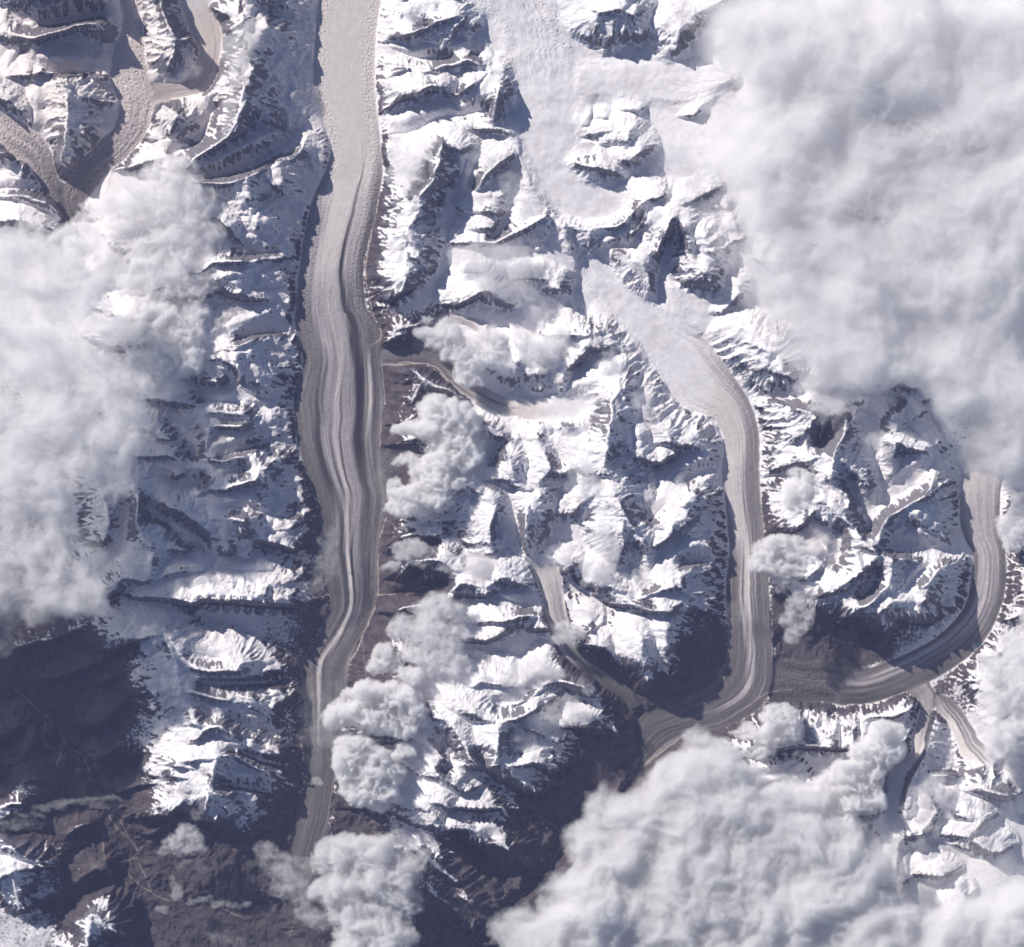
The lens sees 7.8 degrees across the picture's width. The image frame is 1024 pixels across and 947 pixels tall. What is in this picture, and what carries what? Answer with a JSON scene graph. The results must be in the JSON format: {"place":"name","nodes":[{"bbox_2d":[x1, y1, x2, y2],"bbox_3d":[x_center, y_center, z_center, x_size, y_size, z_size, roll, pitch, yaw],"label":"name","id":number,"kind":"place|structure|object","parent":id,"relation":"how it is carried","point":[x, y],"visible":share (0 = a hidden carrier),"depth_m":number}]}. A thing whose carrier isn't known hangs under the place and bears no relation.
{"place":"outdoors","nodes":[
{"label":"outdoors","id":0,"kind":"place"},
{"bbox_2d":[0,639,175,946],"bbox_3d":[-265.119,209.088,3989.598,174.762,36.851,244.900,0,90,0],"label":"valley terrain","id":1,"kind":"structure","parent":0,"point":[87,812],"depth_m":3997.65},
{"bbox_2d":[0,210,330,645],"bbox_3d":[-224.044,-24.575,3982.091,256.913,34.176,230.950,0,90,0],"label":"mountain terrain","id":2,"kind":"structure","parent":0,"point":[155,483],"depth_m":3983.75},
{"bbox_2d":[0,0,330,221],"bbox_3d":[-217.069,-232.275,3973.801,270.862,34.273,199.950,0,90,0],"label":"mountain terrain","id":3,"kind":"structure","parent":0,"point":[246,131],"depth_m":3979.26},
{"bbox_2d":[0,111,65,202],"bbox_3d":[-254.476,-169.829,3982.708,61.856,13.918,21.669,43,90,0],"label":"glacier","id":4,"kind":"object","parent":3,"relation":"attached to","point":[28,145],"visible":1,"depth_m":3987.18},
{"bbox_2d":[60,0,154,222],"bbox_3d":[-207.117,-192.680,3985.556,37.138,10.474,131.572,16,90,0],"label":"glacier","id":5,"kind":"object","parent":3,"relation":"attached to","point":[135,94],"visible":1,"depth_m":3986.48},
{"bbox_2d":[152,0,222,105],"bbox_3d":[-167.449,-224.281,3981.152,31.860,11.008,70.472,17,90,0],"label":"glacier","id":6,"kind":"object","parent":3,"relation":"attached to","point":[204,26],"visible":1,"depth_m":3984.30},
{"bbox_2d":[164,637,313,946],"bbox_3d":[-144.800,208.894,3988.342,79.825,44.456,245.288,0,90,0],"label":"mountain terrain","id":7,"kind":"structure","parent":0,"point":[235,738],"depth_m":3990.84},
{"bbox_2d":[288,0,386,915],"bbox_3d":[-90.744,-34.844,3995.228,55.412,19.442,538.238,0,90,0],"label":"glacier","id":8,"kind":"object","parent":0,"point":[339,405],"visible":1,"depth_m":3993.47},
{"bbox_2d":[364,0,624,333],"bbox_3d":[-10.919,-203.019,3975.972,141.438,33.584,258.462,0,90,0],"label":"mountain terrain","id":9,"kind":"structure","parent":0,"point":[471,223],"depth_m":3977.61},
{"bbox_2d":[411,313,486,350],"bbox_3d":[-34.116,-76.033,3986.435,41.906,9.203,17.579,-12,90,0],"label":"glacier","id":10,"kind":"object","parent":9,"relation":"attached to","point":[426,337],"visible":1,"depth_m":3987.71},
{"bbox_2d":[474,0,628,225],"bbox_3d":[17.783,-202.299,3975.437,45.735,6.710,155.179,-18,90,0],"label":"snowfield","id":11,"kind":"structure","parent":9,"relation":"on","point":[547,98],"depth_m":3976.89},
{"bbox_2d":[576,58,738,107],"bbox_3d":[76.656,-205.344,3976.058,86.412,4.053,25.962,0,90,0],"label":"snowfield","id":12,"kind":"structure","parent":9,"relation":"on","point":[675,83],"depth_m":3975.61},
{"bbox_2d":[298,626,728,946],"bbox_3d":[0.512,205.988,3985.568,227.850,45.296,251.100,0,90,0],"label":"mountain terrain","id":13,"kind":"structure","parent":0,"point":[475,781],"depth_m":3988.54},
{"bbox_2d":[364,333,729,642],"bbox_3d":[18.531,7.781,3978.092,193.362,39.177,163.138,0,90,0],"label":"mountain terrain","id":14,"kind":"structure","parent":0,"point":[612,503],"depth_m":3979.81},
{"bbox_2d":[381,348,592,421],"bbox_3d":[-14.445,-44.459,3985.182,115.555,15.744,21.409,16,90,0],"label":"glacier","id":15,"kind":"object","parent":14,"relation":"on","point":[563,409],"visible":1,"depth_m":3985.92},
{"bbox_2d":[523,553,642,710],"bbox_3d":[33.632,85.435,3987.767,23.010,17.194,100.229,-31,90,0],"label":"glacier","id":16,"kind":"object","parent":14,"relation":"attached to","point":[545,569],"visible":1,"depth_m":3988.34},
{"bbox_2d":[581,252,774,768],"bbox_3d":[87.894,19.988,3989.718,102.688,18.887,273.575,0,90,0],"label":"glacier","id":17,"kind":"object","parent":14,"relation":"on","point":[694,374],"visible":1,"depth_m":3991.06},
{"bbox_2d":[481,661,1023,946],"bbox_3d":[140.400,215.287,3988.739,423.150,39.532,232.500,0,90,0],"label":"cloud bank","id":18,"kind":"structure","parent":0,"point":[765,825],"depth_m":3986.40},
{"bbox_2d":[552,0,1023,327],"bbox_3d":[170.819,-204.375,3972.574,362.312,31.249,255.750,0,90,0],"label":"cloud bank","id":19,"kind":"structure","parent":0,"point":[840,164],"depth_m":3977.90},
{"bbox_2d":[681,328,1014,660],"bbox_3d":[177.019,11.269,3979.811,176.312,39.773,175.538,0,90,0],"label":"mountain terrain","id":20,"kind":"structure","parent":0,"point":[851,422],"depth_m":3978.59},
{"bbox_2d":[770,656,876,705],"bbox_3d":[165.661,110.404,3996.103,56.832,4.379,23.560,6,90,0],"label":"glacier","id":21,"kind":"object","parent":20,"relation":"attached to","point":[808,681],"visible":1,"depth_m":3996.75},
{"bbox_2d":[876,447,967,508],"bbox_3d":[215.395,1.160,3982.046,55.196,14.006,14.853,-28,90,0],"label":"glacier","id":22,"kind":"object","parent":20,"relation":"attached to","point":[886,496],"visible":1,"depth_m":3981.14},
{"bbox_2d":[835,410,1022,705],"bbox_3d":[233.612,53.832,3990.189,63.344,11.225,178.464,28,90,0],"label":"glacier","id":23,"kind":"object","parent":20,"relation":"attached to","point":[991,444],"visible":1,"depth_m":3991.91},
{"bbox_2d":[889,541,973,562],"bbox_3d":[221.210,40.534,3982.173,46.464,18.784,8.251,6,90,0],"label":"snow ridge","id":24,"kind":"structure","parent":20,"relation":"attached to","point":[918,549],"depth_m":3983.97},
{"bbox_2d":[885,682,934,854],"bbox_3d":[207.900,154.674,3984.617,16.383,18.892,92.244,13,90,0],"label":"glacier","id":25,"kind":"object","parent":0,"point":[924,694],"visible":1,"depth_m":3987.96},
{"bbox_2d":[935,695,999,769],"bbox_3d":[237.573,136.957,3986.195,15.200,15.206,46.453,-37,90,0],"label":"glacier","id":26,"kind":"object","parent":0,"point":[975,752],"visible":1,"depth_m":3988.51},
{"bbox_2d":[975,641,982,647],"bbox_3d":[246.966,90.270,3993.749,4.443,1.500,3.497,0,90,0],"label":"lake","id":27,"kind":"structure","parent":0,"point":[978,644],"depth_m":3993.00},
{"bbox_2d":[965,328,1023,660],"bbox_3d":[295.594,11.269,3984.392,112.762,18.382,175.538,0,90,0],"label":"mountain terrain","id":28,"kind":"structure","parent":0,"point":[1004,640],"depth_m":3987.82}
]}

